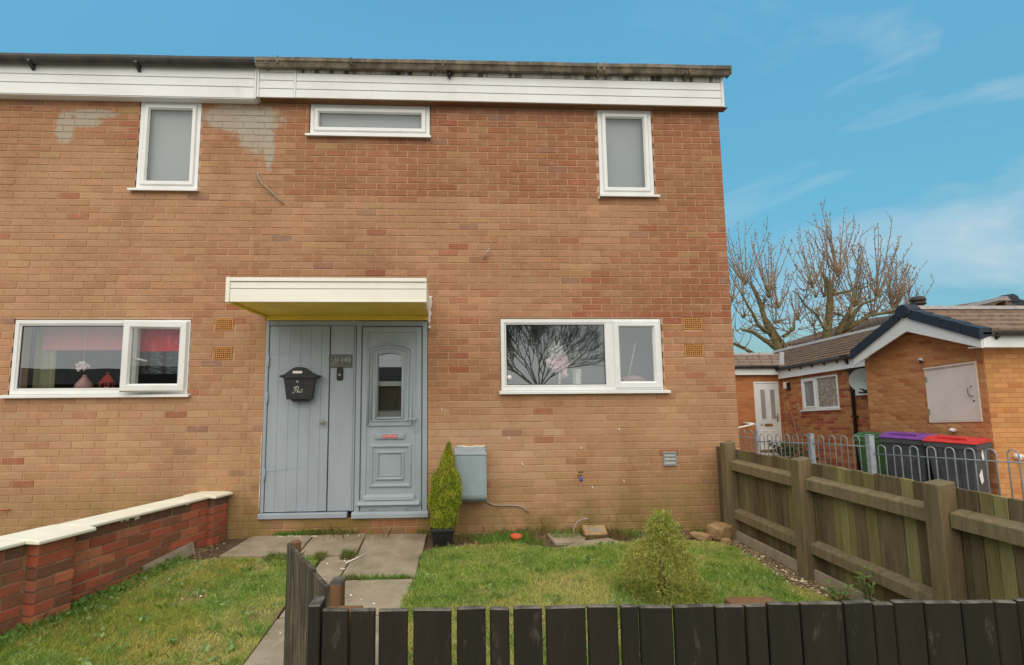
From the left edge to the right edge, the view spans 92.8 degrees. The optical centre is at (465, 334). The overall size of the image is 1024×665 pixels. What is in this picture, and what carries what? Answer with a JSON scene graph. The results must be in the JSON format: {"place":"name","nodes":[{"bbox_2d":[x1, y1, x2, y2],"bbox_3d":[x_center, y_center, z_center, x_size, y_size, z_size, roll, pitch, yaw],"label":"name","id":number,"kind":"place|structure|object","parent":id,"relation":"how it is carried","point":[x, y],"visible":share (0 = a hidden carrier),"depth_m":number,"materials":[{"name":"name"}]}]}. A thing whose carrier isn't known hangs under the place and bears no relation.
{"place":"outdoors","nodes":[
{"label":"outdoors","id":0,"kind":"place"},
{"bbox_2d":[0,553,320,664],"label":"lawn ground","id":1,"kind":"structure","parent":0,"point":[237,611],"depth_m":3.16,"materials":[{"name":"green plant"}]},
{"bbox_2d":[0,554,190,655],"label":"weeds","id":2,"kind":"object","parent":1,"relation":"on","point":[127,582],"visible":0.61,"depth_m":3.48,"materials":[{"name":"green plant"}]},
{"bbox_2d":[3,555,313,664],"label":"lawn weeds","id":3,"kind":"object","parent":1,"relation":"on","point":[87,658],"visible":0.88,"depth_m":3.13,"materials":[{"name":"green plant"}]},
{"bbox_2d":[219,534,426,664],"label":"path","id":4,"kind":"structure","parent":0,"point":[394,554],"depth_m":4.13,"materials":[{"name":"concrete"}]},
{"bbox_2d":[182,533,374,633],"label":"petals","id":5,"kind":"object","parent":4,"relation":"on","point":[327,563],"visible":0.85,"depth_m":4.18,"materials":[{"name":"plant"}]},
{"bbox_2d":[329,576,344,605],"bbox_3d":[-0.508,1.402,1.889,0.050,0.855,0.080,0,-6,-3],"label":"gate post","id":6,"kind":"object","parent":4,"relation":"on","point":[337,591],"visible":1,"depth_m":1.89,"materials":[{"name":"brown wood"}]},
{"bbox_2d":[283,539,329,664],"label":"gate","id":7,"kind":"structure","parent":6,"relation":"attached to","point":[306,583],"depth_m":2.18,"materials":[{"name":"wood"}]},
{"bbox_2d":[345,554,364,562],"bbox_3d":[-0.952,1.944,4.212,0.011,0.013,0.230,-4,-7,31],"label":"stick","id":8,"kind":"object","parent":4,"relation":"on","point":[355,558],"visible":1,"depth_m":4.20,"materials":[{"name":"wood"}]},
{"bbox_2d":[0,0,1023,352],"label":"sky","id":9,"kind":"structure","parent":0,"point":[912,111],"materials":[{"name":"blue"}]},
{"bbox_2d":[375,537,837,664],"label":"lawn ground","id":10,"kind":"structure","parent":0,"point":[564,582],"depth_m":3.68,"materials":[{"name":"green plant"}]},
{"bbox_2d":[464,540,506,550],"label":"dead leaves","id":11,"kind":"object","parent":10,"relation":"on","point":[483,544],"visible":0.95,"depth_m":4.53,"materials":[{"name":"brown plant"}]},
{"bbox_2d":[564,538,619,548],"bbox_3d":[1.171,1.986,4.580,0.602,0.042,0.196,1,-6,-14],"label":"broken slab","id":12,"kind":"object","parent":10,"relation":"on","point":[593,541],"depth_m":4.61,"materials":[{"name":"concrete"}]},
{"bbox_2d":[408,539,781,661],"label":"lawn weeds","id":13,"kind":"object","parent":10,"relation":"on","point":[568,599],"visible":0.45,"depth_m":3.62,"materials":[{"name":"green plant"}]},
{"bbox_2d":[612,507,717,606],"bbox_3d":[1.388,1.598,3.530,0.602,0.694,0.753,4,-7,-37],"label":"shrub","id":14,"kind":"object","parent":10,"relation":"on","point":[662,523],"visible":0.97,"depth_m":3.40,"materials":[{"name":"green plant"}]},
{"bbox_3d":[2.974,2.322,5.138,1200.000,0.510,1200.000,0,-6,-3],"label":"ground","id":15,"kind":"structure","parent":0,"visible":0},
{"bbox_2d":[0,491,232,635],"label":"garden wall","id":16,"kind":"structure","parent":15,"relation":"on","point":[51,570],"depth_m":3.53,"materials":[{"name":"red brick"}]},
{"bbox_2d":[0,52,329,538],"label":"terraced house","id":17,"kind":"structure","parent":15,"relation":"on","point":[128,183],"depth_m":5.16,"materials":[{"name":"brick"}]},
{"bbox_2d":[74,327,89,371],"bbox_3d":[-4.088,0.141,5.200,0.151,0.527,0.073,0,-6,-3],"label":"hanging flower","id":18,"kind":"object","parent":17,"relation":"hanging from","point":[83,365],"visible":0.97,"depth_m":5.17,"materials":[{"name":"white plant"}]},
{"bbox_2d":[74,375,93,387],"bbox_3d":[-4.069,0.535,5.183,0.184,0.205,0.184,0,-6,-3],"label":"vase","id":19,"kind":"object","parent":17,"relation":"on","point":[83,381],"visible":0.67,"depth_m":5.14,"materials":[{"name":"pink ceramic"}]},
{"bbox_2d":[0,319,191,397],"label":"window","id":20,"kind":"structure","parent":17,"relation":"in","point":[129,386],"depth_m":5.01,"materials":[{"name":"white plastic"}]},
{"bbox_2d":[99,372,114,386],"bbox_3d":[-3.834,0.520,5.196,0.134,0.235,0.134,-2,-6,18],"label":"lantern","id":21,"kind":"object","parent":17,"relation":"on","point":[107,378],"visible":0.52,"depth_m":5.18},
{"bbox_2d":[127,102,202,190],"bbox_3d":[-3.250,-2.058,5.311,0.725,1.051,0.124,0,-6,-3],"label":"window","id":22,"kind":"structure","parent":17,"relation":"in","point":[142,182],"depth_m":5.30,"materials":[{"name":"white plastic"}]},
{"bbox_2d":[243,55,739,537],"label":"terraced house","id":23,"kind":"structure","parent":15,"relation":"on","point":[584,202],"depth_m":5.32,"materials":[{"name":"brick"}]},
{"bbox_2d":[257,172,283,203],"bbox_3d":[-2.127,-1.595,5.290,0.307,0.367,0.047,0,-6,-3],"label":"cable","id":24,"kind":"object","parent":23,"relation":"attached to","point":[265,186],"visible":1,"depth_m":5.27,"materials":[{"name":"beige plastic"}]},
{"bbox_2d":[262,326,330,511],"bbox_3d":[-1.764,0.864,5.065,0.652,1.916,0.113,0,-6,-3],"label":"cupboard door","id":25,"kind":"structure","parent":23,"relation":"in","point":[295,478],"depth_m":5.06,"materials":[{"name":"grey paint"}]},
{"bbox_2d":[279,367,320,401],"bbox_3d":[-1.711,0.519,5.039,0.407,0.354,0.130,0,-6,-3],"label":"letter box","id":26,"kind":"object","parent":23,"relation":"attached to","point":[299,383],"visible":1,"depth_m":4.99,"materials":[{"name":"black metal"}]},
{"bbox_2d":[225,277,432,328],"bbox_3d":[-1.231,-0.281,4.755,1.800,0.363,0.914,0,-6,-3],"label":"canopy","id":27,"kind":"object","parent":23,"relation":"attached to","point":[278,298],"visible":1,"depth_m":4.34,"materials":[{"name":"white upvc"},{"name":"painted wood"}]},
{"bbox_2d":[337,368,342,379],"bbox_3d":[-1.326,0.418,5.130,0.065,0.132,0.030,0,-6,-3],"label":"doorbell","id":28,"kind":"object","parent":23,"relation":"attached to","point":[339,373],"visible":1,"depth_m":5.12,"materials":[{"name":"black plastic"}]},
{"bbox_2d":[330,354,351,367],"bbox_3d":[-1.319,0.282,5.150,0.234,0.138,0.021,0,-6,-3],"label":"number plaque","id":29,"kind":"object","parent":23,"relation":"attached to","point":[340,360],"visible":1,"depth_m":5.14,"materials":[{"name":"stone"}]},
{"bbox_2d":[305,104,430,138],"bbox_3d":[-1.077,-2.383,5.447,1.380,0.403,0.124,0,-6,-3],"label":"window","id":30,"kind":"structure","parent":23,"relation":"in","point":[316,109],"depth_m":5.43,"materials":[{"name":"white plastic"}]},
{"bbox_2d":[356,327,421,510],"bbox_3d":[-0.792,0.868,5.111,0.667,1.917,0.112,0,-6,-3],"label":"front door","id":31,"kind":"structure","parent":23,"relation":"in","point":[391,447],"depth_m":5.10,"materials":[{"name":"grey plastic"}]},
{"bbox_2d":[454,445,486,501],"bbox_3d":[0.049,1.420,4.986,0.337,0.532,0.214,0,-6,-3],"label":"meter box","id":32,"kind":"object","parent":23,"relation":"attached to","point":[471,464],"visible":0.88,"depth_m":4.89,"materials":[{"name":"plastic"}]},
{"bbox_2d":[456,456,484,495],"bbox_3d":[0.049,1.425,4.884,0.285,0.390,0.008,0,-6,-3],"label":"door","id":33,"kind":"structure","parent":32,"relation":"in","point":[470,468],"depth_m":4.88,"materials":[{"name":"grey plastic"}]},
{"bbox_2d":[486,501,528,512],"bbox_3d":[0.416,1.775,5.060,0.496,0.176,0.030,0,-6,-5],"label":"cable","id":34,"kind":"object","parent":23,"relation":"attached to","point":[508,505],"visible":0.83,"depth_m":5.06,"materials":[{"name":"grey plastic"}]},
{"bbox_2d":[545,340,568,383],"bbox_3d":[1.006,0.341,5.333,0.295,0.553,0.085,0,-6,-3],"label":"flower decoration","id":35,"kind":"object","parent":23,"relation":"on","point":[556,362],"visible":0.98,"depth_m":5.33,"materials":[{"name":"pink ceramic"}]},
{"bbox_2d":[572,369,581,383],"bbox_3d":[1.242,0.503,5.397,0.112,0.238,0.097,0,-6,-3],"label":"pillar vase","id":36,"kind":"object","parent":23,"relation":"on","point":[577,374],"visible":0.61,"depth_m":5.36,"materials":[{"name":"beige ceramic"}]},
{"bbox_2d":[499,319,670,393],"bbox_3d":[1.281,0.231,5.286,1.853,0.818,0.124,0,-6,-3],"label":"window","id":37,"kind":"structure","parent":23,"relation":"in","point":[613,383],"depth_m":5.28,"materials":[{"name":"white plastic"}]},
{"bbox_2d":[596,110,659,196],"bbox_3d":[1.838,-2.065,5.551,0.684,1.059,0.124,0,-6,-3],"label":"window","id":38,"kind":"structure","parent":23,"relation":"in","point":[602,115],"depth_m":5.54,"materials":[{"name":"white plastic"}]},
{"bbox_2d":[621,375,644,380],"bbox_3d":[1.879,0.546,5.478,0.250,0.162,0.154,0,-6,-3],"label":"trinket box","id":39,"kind":"object","parent":23,"relation":"on","point":[632,378],"visible":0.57,"depth_m":5.41,"materials":[{"name":"white ceramic"}]},
{"bbox_2d":[628,343,635,376],"bbox_3d":[1.867,0.312,5.461,0.127,0.443,0.011,0,-6,-8],"label":"stick","id":40,"kind":"object","parent":39,"relation":"on","point":[631,360],"visible":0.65,"depth_m":5.46,"materials":[{"name":"beige ceramic"}]},
{"bbox_2d":[187,529,847,664],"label":"soil bed","id":41,"kind":"object","parent":15,"relation":"on","point":[229,544],"visible":0.08,"depth_m":4.61,"materials":[{"name":"brown soil"}]},
{"bbox_2d":[142,542,195,572],"bbox_3d":[-2.548,1.934,4.199,0.053,0.105,0.550,-1,-6,10],"label":"edging slab","id":42,"kind":"object","parent":41,"relation":"on","point":[187,550],"depth_m":4.24,"materials":[{"name":"concrete"}]},
{"bbox_2d":[190,543,224,559],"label":"wall foot stones","id":43,"kind":"object","parent":41,"relation":"on","point":[202,550],"depth_m":4.54,"materials":[{"name":"stone"}]},
{"bbox_2d":[430,524,454,546],"bbox_3d":[-0.221,1.937,4.689,0.235,0.166,0.232,0,-6,-3],"label":"plant pot","id":44,"kind":"object","parent":41,"relation":"on","point":[442,536],"visible":0.79,"depth_m":4.59,"materials":[{"name":"black plastic"}]},
{"bbox_2d":[427,441,462,528],"bbox_3d":[-0.202,1.468,4.747,0.322,0.850,0.336,4,-8,-38],"label":"conifer","id":45,"kind":"object","parent":44,"relation":"on","point":[442,493],"visible":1,"depth_m":4.66,"materials":[{"name":"green plant"}]},
{"bbox_2d":[322,513,628,540],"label":"dry stems","id":46,"kind":"object","parent":41,"relation":"on","point":[340,530],"visible":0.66,"depth_m":4.88,"materials":[{"name":"brown plant"}]},
{"bbox_2d":[262,523,705,605],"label":"weeds","id":47,"kind":"object","parent":41,"relation":"on","point":[529,536],"visible":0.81,"depth_m":4.78,"materials":[{"name":"green plant"}]},
{"bbox_2d":[510,533,521,541],"bbox_3d":[0.491,1.991,4.703,0.116,0.092,0.114,0,-6,-3],"label":"flower pot","id":48,"kind":"object","parent":41,"relation":"on","point":[513,536],"visible":0.54,"depth_m":4.70,"materials":[{"name":"orange ceramic"}]},
{"bbox_2d":[547,533,585,545],"bbox_3d":[1.008,2.016,4.785,0.358,0.032,0.300,0,-6,-3],"label":"broken slab","id":49,"kind":"object","parent":41,"relation":"on","point":[561,541],"depth_m":4.72,"materials":[{"name":"concrete"}]},
{"bbox_2d":[573,518,588,535],"bbox_3d":[1.163,1.935,4.895,0.192,0.157,0.034,2,-6,-24],"label":"cable","id":50,"kind":"object","parent":49,"relation":"on","point":[577,522],"visible":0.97,"depth_m":4.89,"materials":[{"name":"grey plastic"}]},
{"bbox_2d":[582,525,607,538],"bbox_3d":[1.284,1.964,4.828,0.225,0.113,0.140,0,-6,-3],"label":"loose brick","id":51,"kind":"object","parent":49,"relation":"on","point":[589,531],"visible":0.92,"depth_m":4.79,"materials":[{"name":"brick"}]},
{"bbox_2d":[466,529,694,542],"bbox_3d":[1.232,2.041,4.927,2.517,0.010,0.313,0,-6,-3],"label":"wall foot rubble","id":52,"kind":"object","parent":41,"relation":"on","point":[592,539],"depth_m":4.93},
{"bbox_2d":[307,596,1023,664],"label":"front fence","id":53,"kind":"object","parent":41,"relation":"on","point":[762,630],"visible":1,"depth_m":1.69,"materials":[{"name":"black wood"}]},
{"bbox_2d":[690,531,711,539],"bbox_3d":[2.329,1.996,4.809,0.195,0.063,0.098,-3,-7,26],"label":"rock","id":54,"kind":"object","parent":41,"relation":"on","point":[699,535],"visible":0.96,"depth_m":4.77,"materials":[{"name":"brown stone"}]},
{"bbox_2d":[706,522,732,540],"bbox_3d":[2.518,1.955,4.813,0.225,0.154,0.168,2,-7,-25],"label":"rock","id":55,"kind":"object","parent":41,"relation":"on","point":[717,531],"visible":0.86,"depth_m":4.75,"materials":[{"name":"brown stone"}]},
{"bbox_2d":[720,538,732,543],"bbox_3d":[2.496,1.978,4.648,0.090,0.049,0.070,1,-6,-14],"label":"rock","id":56,"kind":"object","parent":41,"relation":"on","point":[726,540],"visible":0.84,"depth_m":4.62,"materials":[{"name":"brown stone"}]},
{"bbox_2d":[720,540,841,597],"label":"gravel","id":57,"kind":"structure","parent":41,"relation":"on","point":[772,564],"depth_m":3.99,"materials":[{"name":"grey gravel"}]},
{"bbox_2d":[823,578,855,601],"bbox_3d":[2.560,1.784,3.325,0.219,0.156,0.179,0,-6,-3],"label":"young plant","id":58,"kind":"object","parent":57,"relation":"on","point":[836,597],"visible":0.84,"depth_m":3.33,"materials":[{"name":"green plant"}]},
{"bbox_2d":[854,564,874,601],"bbox_3d":[2.634,1.684,3.200,0.150,0.326,0.125,-1,-6,9],"label":"young plant","id":59,"kind":"object","parent":57,"relation":"on","point":[867,591],"visible":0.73,"depth_m":3.20,"materials":[{"name":"green plant"}]},
{"bbox_2d":[726,215,826,417],"bbox_3d":[15.008,-0.800,24.129,5.464,10.634,2.887,0,-6,-3],"label":"bare tree","id":60,"kind":"object","parent":15,"relation":"on","point":[775,339],"visible":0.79,"depth_m":24.10,"materials":[{"name":"brown plant"}]},
{"bbox_2d":[763,436,818,459],"bbox_3d":[7.943,2.818,11.905,0.649,0.629,2.069,0,-6,-3],"label":"bush","id":61,"kind":"object","parent":15,"relation":"on","point":[787,449],"visible":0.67,"depth_m":11.87,"materials":[{"name":"green plant"}]},
{"bbox_2d":[783,402,801,455],"bbox_3d":[8.590,2.519,12.755,0.135,1.565,0.734,0,-6,-3],"label":"climbing rose","id":62,"kind":"object","parent":15,"relation":"on","point":[794,423],"visible":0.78,"depth_m":12.67,"materials":[{"name":"brown plant"}]},
{"bbox_2d":[781,200,934,341],"bbox_3d":[19.769,-1.076,24.373,8.231,11.173,2.719,0,-6,-3],"label":"bare tree","id":63,"kind":"object","parent":15,"relation":"on","point":[846,324],"visible":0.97,"depth_m":24.13,"materials":[{"name":"brown plant"}]},
{"bbox_2d":[716,441,1023,601],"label":"timber fence","id":64,"kind":"object","parent":15,"relation":"on","point":[805,518],"visible":0.81,"depth_m":3.30,"materials":[{"name":"wood"}]},
{"bbox_2d":[852,432,888,474],"bbox_3d":[7.675,2.319,8.993,0.731,0.992,0.544,3,-7,-31],"label":"wheelie bin","id":65,"kind":"object","parent":15,"relation":"on","point":[861,435],"visible":0.23,"depth_m":8.92,"materials":[{"name":"green plastic"}]},
{"bbox_2d":[734,296,1017,470],"bbox_3d":[9.108,1.444,13.015,7.800,4.395,8.104,0,-6,-3],"label":"bungalow","id":66,"kind":"object","parent":15,"relation":"on","point":[826,396],"visible":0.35,"depth_m":12.70,"materials":[{"name":"orange brick"}]},
{"bbox_2d":[739,422,754,427],"bbox_3d":[7.421,2.459,13.111,0.545,0.154,0.504,0,-6,-3],"label":"handrail","id":67,"kind":"object","parent":66,"relation":"attached to","point":[749,424],"visible":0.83,"depth_m":12.88,"materials":[{"name":"white metal"}]},
{"bbox_2d":[755,383,780,452],"bbox_3d":[8.378,2.317,13.443,0.608,1.905,0.085,0,-6,-3],"label":"front door","id":68,"kind":"structure","parent":66,"relation":"in","point":[766,393],"depth_m":13.46,"materials":[{"name":"white plastic"}]},
{"bbox_2d":[783,382,790,389],"bbox_3d":[8.747,1.405,13.230,0.100,0.210,0.150,0,-6,-3],"label":"wall lantern","id":69,"kind":"object","parent":66,"relation":"attached to","point":[786,385],"depth_m":13.18,"materials":[{"name":"beige paint"}]},
{"bbox_2d":[800,374,840,411],"bbox_3d":[8.853,1.479,12.151,0.110,0.962,1.270,0,-6,-3],"label":"window","id":70,"kind":"structure","parent":66,"relation":"in","point":[820,393],"depth_m":12.13,"materials":[{"name":"white plastic"}]},
{"bbox_2d":[849,368,866,393],"bbox_3d":[8.669,1.010,10.548,0.453,0.544,0.345,-2,-6,16],"label":"satellite dish","id":71,"kind":"object","parent":66,"relation":"attached to","point":[857,379],"visible":0.64,"depth_m":10.65,"materials":[{"name":"grey metal"}]},
{"bbox_2d":[739,428,1023,499],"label":"railing","id":72,"kind":"object","parent":15,"relation":"on","point":[871,454],"visible":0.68,"depth_m":7.70,"materials":[{"name":"metal"}]},
{"bbox_2d":[785,294,1023,345],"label":"bungalow","id":73,"kind":"object","parent":15,"relation":"on","point":[1014,299],"visible":0.12,"depth_m":25.59,"materials":[{"name":"brown tile"}]},
{"bbox_2d":[878,431,937,481],"bbox_3d":[7.286,2.133,7.907,0.771,1.062,0.604,3,-7,-31],"label":"wheelie bin","id":74,"kind":"object","parent":15,"relation":"on","point":[904,441],"visible":0.56,"depth_m":7.74,"materials":[{"name":"plastic"}]},
{"bbox_2d":[850,304,1023,499],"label":"brick store","id":75,"kind":"structure","parent":15,"relation":"on","point":[965,377],"depth_m":7.95,"materials":[{"name":"orange brick"},{"name":"brown tile"},{"name":"white upvc"}]},
{"bbox_2d":[948,428,956,431],"bbox_3d":[7.894,1.554,7.878,0.111,0.070,0.069,1,-6,-11],"label":"overflow pipe","id":76,"kind":"object","parent":75,"relation":"attached to","point":[952,430],"visible":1,"depth_m":7.86,"materials":[{"name":"white plastic"}]},
{"bbox_2d":[923,361,982,422],"bbox_3d":[7.936,0.966,7.934,0.118,1.015,0.830,0,-6,-3],"label":"store door","id":77,"kind":"structure","parent":75,"relation":"in","point":[953,394],"depth_m":7.91,"materials":[{"name":"beige paint"}]},
{"bbox_2d":[1012,453,1023,458],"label":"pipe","id":78,"kind":"object","parent":75,"relation":"attached to","point":[1014,455],"visible":0.9,"depth_m":7.28,"materials":[{"name":"white plastic"}]},
{"bbox_2d":[922,434,991,492],"bbox_3d":[7.492,2.074,7.349,0.771,1.062,0.604,3,-7,-31],"label":"wheelie bin","id":79,"kind":"object","parent":15,"relation":"on","point":[979,446],"visible":0.74,"depth_m":7.16,"materials":[{"name":"plastic"}]}
]}

